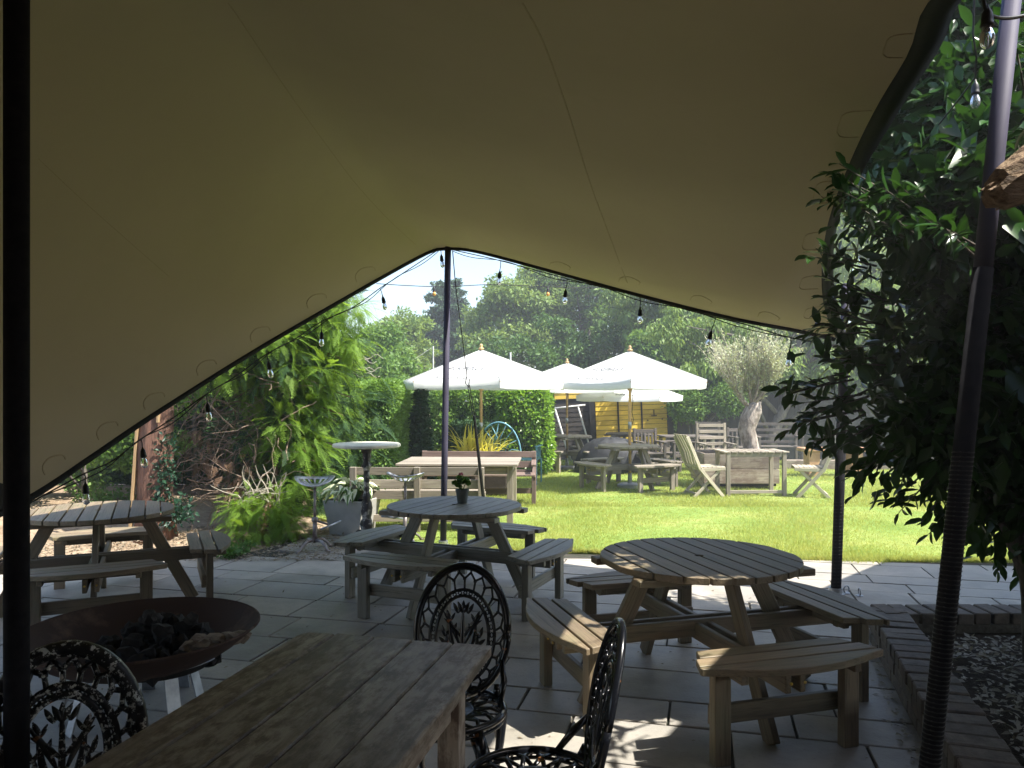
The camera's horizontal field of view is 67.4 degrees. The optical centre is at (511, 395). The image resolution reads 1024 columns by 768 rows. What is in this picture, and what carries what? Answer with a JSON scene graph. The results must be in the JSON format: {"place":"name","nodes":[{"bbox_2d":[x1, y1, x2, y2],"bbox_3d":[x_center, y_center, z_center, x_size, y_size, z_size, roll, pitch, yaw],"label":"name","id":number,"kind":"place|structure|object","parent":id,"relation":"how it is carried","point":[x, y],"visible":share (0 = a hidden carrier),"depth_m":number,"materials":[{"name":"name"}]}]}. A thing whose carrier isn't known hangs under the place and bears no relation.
{"place":"outdoors","nodes":[
{"label":"outdoors","id":0,"kind":"place"},
{"bbox_2d":[0,484,329,559],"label":"soil","id":1,"kind":"structure","parent":0,"point":[203,510],"depth_m":9.88,"materials":[{"name":"brown soil"}]},
{"bbox_2d":[62,386,224,503],"bbox_3d":[-6.388,0.526,10.865,4.414,2.720,2.082,0,0,-16],"label":"privet shrub","id":2,"kind":"object","parent":1,"relation":"on","point":[125,460],"visible":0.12,"depth_m":10.90,"materials":[{"name":"green plant"}]},
{"bbox_2d":[128,405,199,544],"bbox_3d":[-3.854,-0.021,8.527,0.839,3.369,0.547,0,0,26],"label":"conifer trunk","id":3,"kind":"object","parent":1,"relation":"on","point":[155,478],"visible":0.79,"depth_m":8.46,"materials":[{"name":"brown plant"}]},
{"bbox_2d":[0,524,344,561],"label":"leaf litter","id":4,"kind":"object","parent":1,"relation":"on","point":[249,555],"visible":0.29,"depth_m":7.97,"materials":[{"name":"brown plant"}]},
{"bbox_2d":[174,389,267,495],"bbox_3d":[-5.345,-0.377,12.283,4.529,4.060,2.041,0,0,14],"label":"privet shrub","id":5,"kind":"object","parent":1,"relation":"on","point":[176,424],"visible":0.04,"depth_m":11.75,"materials":[{"name":"green plant"}]},
{"bbox_2d":[230,538,257,554],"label":"weed","id":6,"kind":"object","parent":1,"relation":"on","point":[247,549],"visible":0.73,"depth_m":7.84,"materials":[{"name":"green plant"}]},
{"bbox_2d":[169,287,403,548],"bbox_3d":[-2.931,-0.134,9.686,2.907,4.515,3.390,0,0,0],"label":"cypress tree","id":7,"kind":"object","parent":1,"relation":"on","point":[289,399],"visible":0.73,"depth_m":9.05,"materials":[{"name":"green plant"}]},
{"bbox_2d":[229,294,380,493],"bbox_3d":[-3.773,-0.798,12.103,3.488,5.007,2.244,0,0,0],"label":"cypress tree","id":8,"kind":"object","parent":1,"relation":"on","point":[359,398],"visible":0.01,"depth_m":11.89,"materials":[{"name":"green plant"}]},
{"bbox_2d":[323,496,380,534],"bbox_3d":[-1.860,1.400,8.950,0.498,0.400,0.498,0,0,16],"label":"square planter","id":9,"kind":"object","parent":1,"relation":"on","point":[350,516],"visible":0.55,"depth_m":8.75,"materials":[{"name":"metal"}]},
{"bbox_2d":[320,477,385,506],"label":"hosta","id":10,"kind":"object","parent":9,"relation":"in","point":[334,490],"visible":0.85,"depth_m":8.81,"materials":[{"name":"green plant"}]},
{"bbox_2d":[351,354,382,377],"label":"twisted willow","id":11,"kind":"object","parent":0,"point":[369,367],"visible":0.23,"depth_m":14.52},
{"bbox_2d":[376,283,600,295],"bbox_3d":[0.020,-1.479,10.793,3.796,0.222,0.129,0,0,-8],"label":"string light","id":12,"kind":"object","parent":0,"point":[434,293],"visible":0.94,"depth_m":10.79,"materials":[{"name":"black rubber"}]},
{"bbox_2d":[0,535,1020,767],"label":"patio","id":13,"kind":"structure","parent":0,"point":[661,719],"depth_m":4.65,"materials":[{"name":"stone"}]},
{"bbox_2d":[3,0,29,767],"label":"tent pole","id":14,"kind":"object","parent":13,"relation":"on","point":[16,383],"visible":1,"depth_m":1.98,"materials":[{"name":"metal"}]},
{"bbox_2d":[0,640,148,767],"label":"iron chair","id":15,"kind":"object","parent":13,"relation":"on","point":[117,669],"visible":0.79,"depth_m":2.08,"materials":[{"name":"black metal"}]},
{"bbox_2d":[0,500,230,625],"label":"picnic table","id":16,"kind":"object","parent":13,"relation":"on","point":[99,565],"visible":0.91,"depth_m":5.68,"materials":[{"name":"wood"}]},
{"bbox_2d":[30,597,259,738],"bbox_3d":[-1.860,1.380,3.860,1.132,0.442,1.132,0,0,0],"label":"fire pit","id":17,"kind":"object","parent":13,"relation":"on","point":[94,624],"visible":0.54,"depth_m":4.04,"materials":[{"name":"metal"}]},
{"bbox_2d":[85,609,221,686],"bbox_3d":[-1.760,1.215,3.835,0.646,0.309,0.625,0,0,0],"label":"charcoal pile","id":18,"kind":"object","parent":17,"relation":"in","point":[151,634],"visible":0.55,"depth_m":3.78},
{"bbox_2d":[179,630,251,651],"bbox_3d":[-1.456,1.206,3.779,0.334,0.090,0.156,0,0,-18],"label":"ash lump","id":19,"kind":"object","parent":18,"relation":"on","point":[196,641],"visible":0.74,"depth_m":3.74,"materials":[{"name":"grey"}]},
{"bbox_2d":[216,542,244,559],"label":"weed","id":20,"kind":"object","parent":13,"relation":"on","point":[233,551],"visible":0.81,"depth_m":7.52,"materials":[{"name":"green plant"}]},
{"bbox_2d":[81,632,490,767],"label":"plank table","id":21,"kind":"object","parent":13,"relation":"on","point":[317,700],"visible":1,"depth_m":2.07,"materials":[{"name":"brown wood"}]},
{"bbox_2d":[294,475,340,553],"bbox_3d":[-2.011,1.220,7.955,0.474,0.769,0.365,0,0,-10],"label":"tractor stool","id":22,"kind":"object","parent":13,"relation":"on","point":[314,538],"visible":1,"depth_m":7.94,"materials":[{"name":"metal"}]},
{"bbox_2d":[332,441,400,531],"bbox_3d":[-1.600,1.065,8.450,0.740,1.074,0.740,0,0,0],"label":"bar table","id":23,"kind":"object","parent":13,"relation":"on","point":[366,449],"visible":0.84,"depth_m":8.41,"materials":[{"name":"metal"}]},
{"bbox_2d":[332,496,573,630],"bbox_3d":[-0.455,1.242,6.080,1.874,0.755,1.874,0,0,24],"label":"picnic table","id":24,"kind":"object","parent":13,"relation":"on","point":[478,517],"visible":0.93,"depth_m":5.87,"materials":[{"name":"brown wood"}]},
{"bbox_2d":[451,473,470,502],"bbox_3d":[-0.407,0.743,6.191,0.158,0.243,0.153,0,0,0],"label":"flower pot","id":25,"kind":"object","parent":24,"relation":"on","point":[462,494],"visible":1,"depth_m":6.15,"materials":[{"name":"metal"}]},
{"bbox_2d":[414,562,510,767],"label":"iron chair","id":26,"kind":"object","parent":13,"relation":"on","point":[477,734],"visible":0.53,"depth_m":3.05,"materials":[{"name":"black metal"}]},
{"bbox_2d":[467,617,626,767],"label":"iron chair","id":27,"kind":"object","parent":13,"relation":"on","point":[597,719],"visible":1,"depth_m":2.42,"materials":[{"name":"black metal"}]},
{"bbox_2d":[526,537,889,767],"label":"picnic table","id":28,"kind":"object","parent":13,"relation":"on","point":[648,574],"visible":0.96,"depth_m":3.90,"materials":[{"name":"brown wood"}]},
{"bbox_2d":[829,283,849,594],"bbox_3d":[2.633,0.350,6.202,0.189,2.503,0.138,0,0,-27],"label":"tent pole","id":29,"kind":"object","parent":13,"relation":"on","point":[837,537],"visible":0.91,"depth_m":6.16,"materials":[{"name":"grey metal"}]},
{"bbox_2d":[843,585,849,593],"bbox_3d":[2.700,1.566,6.200,0.058,0.068,0.060,0,0,16],"label":"ring bolt","id":30,"kind":"object","parent":13,"relation":"on","point":[847,592],"visible":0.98,"depth_m":6.19,"materials":[{"name":"metal"}]},
{"bbox_2d":[856,587,863,596],"bbox_3d":[2.770,1.566,6.120,0.060,0.068,0.058,0,0,-29],"label":"ring bolt","id":31,"kind":"object","parent":13,"relation":"on","point":[859,593],"visible":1,"depth_m":6.11,"materials":[{"name":"metal"}]},
{"bbox_2d":[869,659,920,763],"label":"leaf litter","id":32,"kind":"object","parent":13,"relation":"on","point":[901,720],"visible":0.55,"depth_m":3.76,"materials":[{"name":"brown plant"}]},
{"bbox_2d":[869,604,1023,767],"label":"brick planter","id":33,"kind":"object","parent":13,"relation":"on","point":[974,737],"visible":0.81,"depth_m":3.98,"materials":[{"name":"brick"}]},
{"bbox_2d":[760,0,1023,670],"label":"bay shrub","id":34,"kind":"object","parent":33,"relation":"on","point":[923,216],"visible":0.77,"depth_m":3.79,"materials":[{"name":"green plant"}]},
{"bbox_2d":[928,633,1023,756],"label":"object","id":35,"kind":"object","parent":33,"relation":"in","point":[984,656],"visible":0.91,"depth_m":3.99,"materials":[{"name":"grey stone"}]},
{"bbox_2d":[918,0,1021,767],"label":"tent pole","id":36,"kind":"object","parent":13,"relation":"on","point":[951,559],"visible":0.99,"depth_m":2.40,"materials":[{"name":"grey metal"}]},
{"bbox_2d":[333,178,860,401],"label":"sky","id":37,"kind":"structure","parent":0,"point":[472,271],"materials":[{"name":"white"}]},
{"bbox_2d":[308,457,1012,562],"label":"lawn","id":38,"kind":"structure","parent":0,"point":[696,510],"depth_m":9.80,"materials":[{"name":"green plant"}]},
{"bbox_2d":[223,376,414,492],"bbox_3d":[-3.209,0.652,13.836,2.974,1.982,3.468,0,0,0],"label":"clipped hedge","id":39,"kind":"object","parent":38,"relation":"on","point":[395,419],"visible":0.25,"depth_m":12.36,"materials":[{"name":"green plant"}]},
{"bbox_2d":[334,319,430,397],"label":"deciduous tree","id":40,"kind":"object","parent":38,"relation":"on","point":[394,361],"visible":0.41,"depth_m":18.75,"materials":[{"name":"green plant"}]},
{"bbox_2d":[381,472,424,540],"bbox_3d":[-1.190,1.220,8.354,0.474,0.769,0.365,0,0,8],"label":"tractor stool","id":41,"kind":"object","parent":38,"relation":"on","point":[405,479],"visible":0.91,"depth_m":8.34,"materials":[{"name":"metal"}]},
{"bbox_2d":[349,467,485,531],"bbox_3d":[-1.107,1.220,9.196,1.570,0.762,0.512,0,0,1],"label":"garden bench","id":42,"kind":"object","parent":38,"relation":"on","point":[417,484],"visible":0.34,"depth_m":9.00,"materials":[{"name":"brown wood"}]},
{"bbox_2d":[406,388,436,479],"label":"columnar yew","id":43,"kind":"object","parent":38,"relation":"on","point":[421,433],"visible":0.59,"depth_m":13.49,"materials":[{"name":"green plant"}]},
{"bbox_2d":[409,346,433,436],"bbox_3d":[-2.420,0.160,20.000,0.772,2.880,0.040,0,0,0],"label":"mast","id":44,"kind":"object","parent":38,"relation":"on","point":[432,358],"visible":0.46,"depth_m":19.99,"materials":[{"name":"white paint"}]},
{"bbox_2d":[438,246,450,543],"bbox_3d":[-0.734,0.008,8.200,0.139,3.186,0.139,0,0,-45],"label":"tent pole","id":45,"kind":"object","parent":38,"relation":"on","point":[445,391],"visible":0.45,"depth_m":8.17,"materials":[{"name":"grey metal"}]},
{"bbox_2d":[0,0,960,516],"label":"stretch tent","id":46,"kind":"object","parent":45,"relation":"on","point":[218,188],"visible":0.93,"depth_m":4.59,"materials":[{"name":"beige fabric"}]},
{"bbox_2d":[30,250,444,504],"bbox_3d":[-1.951,-0.414,6.360,0.353,2.228,4.207,0,0,32],"label":"string light","id":47,"kind":"object","parent":46,"relation":"hanging from","point":[86,499],"visible":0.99,"depth_m":5.78,"materials":[{"name":"black rubber"}]},
{"bbox_2d":[452,251,484,496],"bbox_3d":[-0.432,-0.076,8.335,0.102,2.895,0.614,0,0,31],"label":"guy rope","id":48,"kind":"object","parent":46,"relation":"hanging from","point":[479,459],"visible":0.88,"depth_m":8.31,"materials":[{"name":"black fabric"}]},
{"bbox_2d":[453,250,868,368],"bbox_3d":[1.042,-0.862,6.797,4.103,1.315,0.161,0,0,37],"label":"string light","id":49,"kind":"object","parent":46,"relation":"hanging from","point":[788,364],"visible":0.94,"depth_m":6.78,"materials":[{"name":"black rubber"}]},
{"bbox_2d":[844,0,980,329],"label":"string light","id":50,"kind":"object","parent":46,"relation":"hanging from","point":[975,101],"visible":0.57,"depth_m":3.09,"materials":[{"name":"black rubber"}]},
{"bbox_2d":[979,0,1023,48],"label":"string light","id":51,"kind":"object","parent":46,"relation":"hanging from","point":[987,35],"visible":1,"depth_m":1.99,"materials":[{"name":"clear glass"}]},
{"bbox_2d":[980,145,1023,209],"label":"log","id":52,"kind":"object","parent":46,"relation":"attached to","point":[1003,189],"visible":1,"depth_m":1.87,"materials":[{"name":"brown wood"}]},
{"bbox_2d":[395,457,520,522],"bbox_3d":[-0.660,1.226,10.052,1.520,0.749,1.112,0,0,3],"label":"garden table","id":53,"kind":"object","parent":38,"relation":"on","point":[508,466],"visible":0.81,"depth_m":9.72,"materials":[{"name":"beige wood"}]},
{"bbox_2d":[427,389,501,450],"bbox_3d":[-0.948,0.709,16.282,1.695,1.928,1.564,0,0,0],"label":"clipped hedge","id":54,"kind":"object","parent":38,"relation":"on","point":[461,409],"visible":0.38,"depth_m":15.65,"materials":[{"name":"green plant"}]},
{"bbox_2d":[448,418,497,450],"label":"evergreen shrub","id":55,"kind":"object","parent":38,"relation":"on","point":[458,426],"visible":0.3,"depth_m":14.32,"materials":[{"name":"green plant"}]},
{"bbox_2d":[437,424,514,496],"bbox_3d":[-0.533,1.010,12.302,1.420,1.180,1.248,0,0,0],"label":"strap leaf plant","id":56,"kind":"object","parent":38,"relation":"on","point":[495,481],"visible":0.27,"depth_m":12.07,"materials":[{"name":"plant"}]},
{"bbox_2d":[420,451,535,504],"bbox_3d":[-0.507,1.220,11.404,1.730,0.762,0.512,0,0,2],"label":"garden bench","id":57,"kind":"object","parent":38,"relation":"on","point":[528,473],"visible":0.56,"depth_m":11.56,"materials":[{"name":"brown wood"}]},
{"bbox_2d":[403,344,563,442],"bbox_3d":[-0.520,0.365,12.950,2.472,2.470,2.846,0,0,-14],"label":"parasol","id":58,"kind":"object","parent":38,"relation":"on","point":[487,371],"visible":0.92,"depth_m":12.24,"materials":[{"name":"white canvas"},{"name":"timber"}]},
{"bbox_2d":[484,421,542,484],"bbox_3d":[-0.107,1.042,13.949,1.261,1.116,0.470,0,0,14],"label":"peacock bench","id":59,"kind":"object","parent":38,"relation":"on","point":[538,451],"visible":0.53,"depth_m":14.10,"materials":[{"name":"blue metal"}]},
{"bbox_2d":[492,390,556,474],"bbox_3d":[0.252,0.663,15.780,1.399,1.953,1.857,0,0,0],"label":"laurel bush","id":60,"kind":"object","parent":38,"relation":"on","point":[528,418],"visible":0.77,"depth_m":15.06,"materials":[{"name":"green plant"}]},
{"bbox_2d":[550,434,591,472],"bbox_3d":[1.190,1.242,16.600,1.874,0.755,1.874,0,0,40],"label":"picnic table","id":61,"kind":"object","parent":38,"relation":"on","point":[577,439],"visible":0.41,"depth_m":16.33,"materials":[{"name":"wood"}]},
{"bbox_2d":[554,404,588,460],"bbox_3d":[1.439,0.918,18.500,1.107,1.410,0.048,0,0,0],"label":"metal frame","id":62,"kind":"object","parent":38,"relation":"on","point":[577,406],"visible":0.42,"depth_m":18.48,"materials":[{"name":"white metal"}]},
{"bbox_2d":[544,359,627,469],"bbox_3d":[1.190,0.402,16.600,2.398,2.396,2.761,0,0,20],"label":"parasol","id":63,"kind":"object","parent":38,"relation":"on","point":[564,370],"visible":0.2,"depth_m":16.35,"materials":[{"name":"fabric"}]},
{"bbox_2d":[574,437,640,473],"bbox_3d":[2.050,1.238,16.000,1.526,0.749,0.900,0,0,0],"label":"covered mound","id":64,"kind":"object","parent":38,"relation":"on","point":[590,446],"visible":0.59,"depth_m":15.74,"materials":[{"name":"black plastic"}]},
{"bbox_2d":[553,367,673,459],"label":"shed","id":65,"kind":"structure","parent":38,"relation":"on","point":[601,419],"depth_m":18.99,"materials":[{"name":"yellow wood"}]},
{"bbox_2d":[574,443,683,492],"bbox_3d":[2.030,1.242,13.350,1.874,0.755,1.874,0,0,-28],"label":"picnic table","id":66,"kind":"object","parent":38,"relation":"on","point":[611,464],"visible":0.97,"depth_m":13.09,"materials":[{"name":"wood"}]},
{"bbox_2d":[576,390,682,439],"bbox_3d":[2.700,0.538,17.700,2.126,2.124,2.448,0,0,-24],"label":"parasol","id":67,"kind":"object","parent":38,"relation":"on","point":[653,395],"visible":0.44,"depth_m":16.89,"materials":[{"name":"fabric"}]},
{"bbox_2d":[560,345,706,488],"bbox_3d":[2.050,0.365,13.350,2.472,2.470,2.846,0,0,8],"label":"parasol","id":68,"kind":"object","parent":38,"relation":"on","point":[629,370],"visible":0.96,"depth_m":12.62,"materials":[{"name":"fabric"}]},
{"bbox_2d":[604,432,670,457],"bbox_3d":[2.680,1.242,17.600,1.874,0.755,1.874,0,0,-10],"label":"picnic table","id":69,"kind":"object","parent":38,"relation":"on","point":[619,434],"visible":0.27,"depth_m":17.36,"materials":[{"name":"grey wood"}]},
{"bbox_2d":[633,428,666,474],"bbox_3d":[2.795,1.140,15.623,0.530,0.923,0.567,0,0,-12],"label":"armchair","id":70,"kind":"object","parent":38,"relation":"on","point":[648,431],"visible":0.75,"depth_m":15.81,"materials":[{"name":"wood"}]},
{"bbox_2d":[594,288,739,360],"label":"willow tree","id":71,"kind":"object","parent":38,"relation":"on","point":[626,308],"visible":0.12,"depth_m":21.75,"materials":[{"name":"green plant"}]},
{"bbox_2d":[659,439,695,471],"bbox_3d":[3.372,1.240,15.608,0.567,0.724,0.570,0,0,-20],"label":"armchair","id":72,"kind":"object","parent":38,"relation":"on","point":[674,454],"visible":0.45,"depth_m":15.48,"materials":[{"name":"wood"}]},
{"bbox_2d":[657,434,714,471],"bbox_3d":[3.720,1.228,16.400,1.100,0.744,0.742,0,0,-4],"label":"dark table","id":73,"kind":"object","parent":38,"relation":"on","point":[667,437],"visible":0.46,"depth_m":16.12,"materials":[{"name":"wood"}]},
{"bbox_2d":[673,434,725,496],"bbox_3d":[2.985,1.117,12.243,0.673,0.994,0.510,0,0,-12],"label":"folding chair","id":74,"kind":"object","parent":38,"relation":"on","point":[686,449],"visible":0.91,"depth_m":12.13,"materials":[{"name":"brown wood"}]},
{"bbox_2d":[660,379,749,443],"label":"tree","id":75,"kind":"object","parent":38,"relation":"on","point":[693,405],"visible":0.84,"depth_m":18.25,"materials":[{"name":"green plant"}]},
{"bbox_2d":[695,421,722,447],"bbox_3d":[4.352,1.090,16.924,0.570,1.023,0.567,0,0,5],"label":"armchair","id":76,"kind":"object","parent":38,"relation":"on","point":[719,440],"visible":0.21,"depth_m":17.12,"materials":[{"name":"grey wood"}]},
{"bbox_2d":[419,541,1012,563],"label":"grass","id":77,"kind":"structure","parent":38,"relation":"on","point":[877,558],"depth_m":7.43,"materials":[{"name":"green plant"}]},
{"bbox_2d":[695,423,736,449],"bbox_3d":[3.978,1.075,15.024,0.630,1.053,0.567,0,0,-6],"label":"armchair","id":78,"kind":"object","parent":38,"relation":"on","point":[706,444],"visible":0.51,"depth_m":15.22,"materials":[{"name":"beige wood"}]},
{"bbox_2d":[691,450,778,485],"bbox_3d":[3.900,1.270,13.500,1.280,0.560,0.935,0,0,0],"label":"wooden crate","id":79,"kind":"object","parent":38,"relation":"on","point":[749,471],"visible":0.56,"depth_m":13.03,"materials":[{"name":"brown wood"}]},
{"bbox_2d":[699,325,802,448],"bbox_3d":[4.227,0.088,13.531,1.821,2.799,1.562,0,0,20],"label":"olive tree","id":80,"kind":"object","parent":79,"relation":"in","point":[761,371],"visible":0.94,"depth_m":13.33,"materials":[{"name":"green plant"}]},
{"bbox_2d":[726,427,760,448],"bbox_3d":[5.247,1.170,17.423,0.590,0.863,0.567,0,0,-8],"label":"armchair","id":81,"kind":"object","parent":38,"relation":"on","point":[728,430],"visible":0.34,"depth_m":17.59,"materials":[{"name":"grey wood"}]},
{"bbox_2d":[713,449,788,495],"bbox_3d":[3.860,1.244,12.450,1.038,0.711,0.640,0,0,-2],"label":"slatted table","id":82,"kind":"object","parent":38,"relation":"on","point":[769,453],"visible":0.91,"depth_m":12.16,"materials":[{"name":"brown wood"}]},
{"bbox_2d":[623,327,921,451],"bbox_3d":[10.084,-0.104,21.259,14.195,3.619,1.731,0,0,0],"label":"overgrown hedge","id":83,"kind":"object","parent":38,"relation":"on","point":[653,351],"visible":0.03,"depth_m":20.77,"materials":[{"name":"green plant"}]},
{"bbox_2d":[755,422,803,458],"bbox_3d":[6.102,1.110,17.623,1.020,0.983,0.567,0,0,4],"label":"dark bench","id":84,"kind":"object","parent":38,"relation":"on","point":[795,446],"visible":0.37,"depth_m":17.80,"materials":[{"name":"grey wood"}]},
{"bbox_2d":[639,279,944,448],"bbox_3d":[7.479,-0.692,18.639,8.809,4.746,1.500,0,0,2],"label":"willow tree","id":85,"kind":"object","parent":38,"relation":"on","point":[680,337],"visible":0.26,"depth_m":18.54,"materials":[{"name":"green plant"}]},
{"bbox_2d":[676,393,933,458],"bbox_3d":[11.400,0.764,19.033,15.000,1.632,0.084,0,0,0],"label":"board fence","id":86,"kind":"object","parent":38,"relation":"on","point":[767,412],"visible":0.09,"depth_m":18.99,"materials":[{"name":"grey wood"}]},
{"bbox_2d":[791,435,835,497],"bbox_3d":[4.795,1.117,12.141,0.673,0.994,0.510,0,0,14],"label":"folding chair","id":87,"kind":"object","parent":38,"relation":"on","point":[821,467],"visible":0.81,"depth_m":11.95,"materials":[{"name":"brown wood"}]},
{"bbox_2d":[724,210,904,381],"bbox_3d":[8.131,-2.019,20.977,5.449,7.358,3.276,0,0,0],"label":"willow tree","id":88,"kind":"object","parent":38,"relation":"on","point":[843,277],"visible":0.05,"depth_m":20.33,"materials":[{"name":"green plant"}]},
{"bbox_2d":[797,447,865,476],"bbox_3d":[6.350,1.316,15.200,1.300,0.562,0.400,0,0,0],"label":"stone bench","id":89,"kind":"object","parent":38,"relation":"on","point":[814,459],"visible":0.36,"depth_m":15.05,"materials":[{"name":"beige stone"}]},
{"bbox_2d":[787,459,892,469],"bbox_3d":[7.400,1.500,16.600,3.000,0.200,0.200,0,0,3],"label":"sleeper","id":90,"kind":"object","parent":38,"relation":"on","point":[790,462],"depth_m":16.56,"materials":[{"name":"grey wood"}]},
{"bbox_2d":[836,217,918,342],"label":"deciduous tree","id":91,"kind":"object","parent":38,"relation":"on","point":[839,230],"depth_m":21.62,"materials":[{"name":"green plant"}]},
{"label":"ground","id":92,"kind":"structure","parent":0,"visible":0},
{"bbox_2d":[59,398,234,486],"bbox_3d":[-8.141,0.131,13.366,7.961,3.118,1.419,0,0,0],"label":"overgrown hedge","id":93,"kind":"object","parent":92,"relation":"on","point":[119,477],"visible":0.03,"depth_m":12.96,"materials":[{"name":"green plant"}]},
{"bbox_2d":[352,305,442,397],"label":"deciduous tree","id":94,"kind":"object","parent":92,"relation":"on","point":[415,336],"visible":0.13,"depth_m":25.59,"materials":[{"name":"green plant"}]},
{"bbox_2d":[420,278,476,401],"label":"fir tree","id":95,"kind":"object","parent":92,"relation":"on","point":[435,312],"visible":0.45,"depth_m":30.49,"materials":[{"name":"green plant"}]},
{"bbox_2d":[410,310,505,399],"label":"deciduous tree","id":96,"kind":"object","parent":92,"relation":"on","point":[441,346],"visible":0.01,"depth_m":33.82,"materials":[{"name":"green plant"}]},
{"bbox_2d":[454,265,573,400],"bbox_3d":[0.102,-1.666,26.993,4.152,6.657,3.753,0,0,0],"label":"birch tree","id":97,"kind":"object","parent":92,"relation":"on","point":[499,307],"visible":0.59,"depth_m":26.37,"materials":[{"name":"green plant"}]},
{"bbox_2d":[508,268,621,365],"bbox_3d":[2.634,-2.035,28.029,6.460,7.379,4.434,0,0,26],"label":"deciduous tree","id":98,"kind":"object","parent":92,"relation":"on","point":[590,316],"visible":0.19,"depth_m":27.09,"materials":[{"name":"green plant"}]},
{"bbox_2d":[464,304,672,371],"bbox_3d":[2.454,-0.564,22.844,7.885,4.488,3.256,0,0,0],"label":"deciduous tree","id":99,"kind":"object","parent":92,"relation":"on","point":[581,348],"visible":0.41,"depth_m":22.52,"materials":[{"name":"green plant"}]}
]}

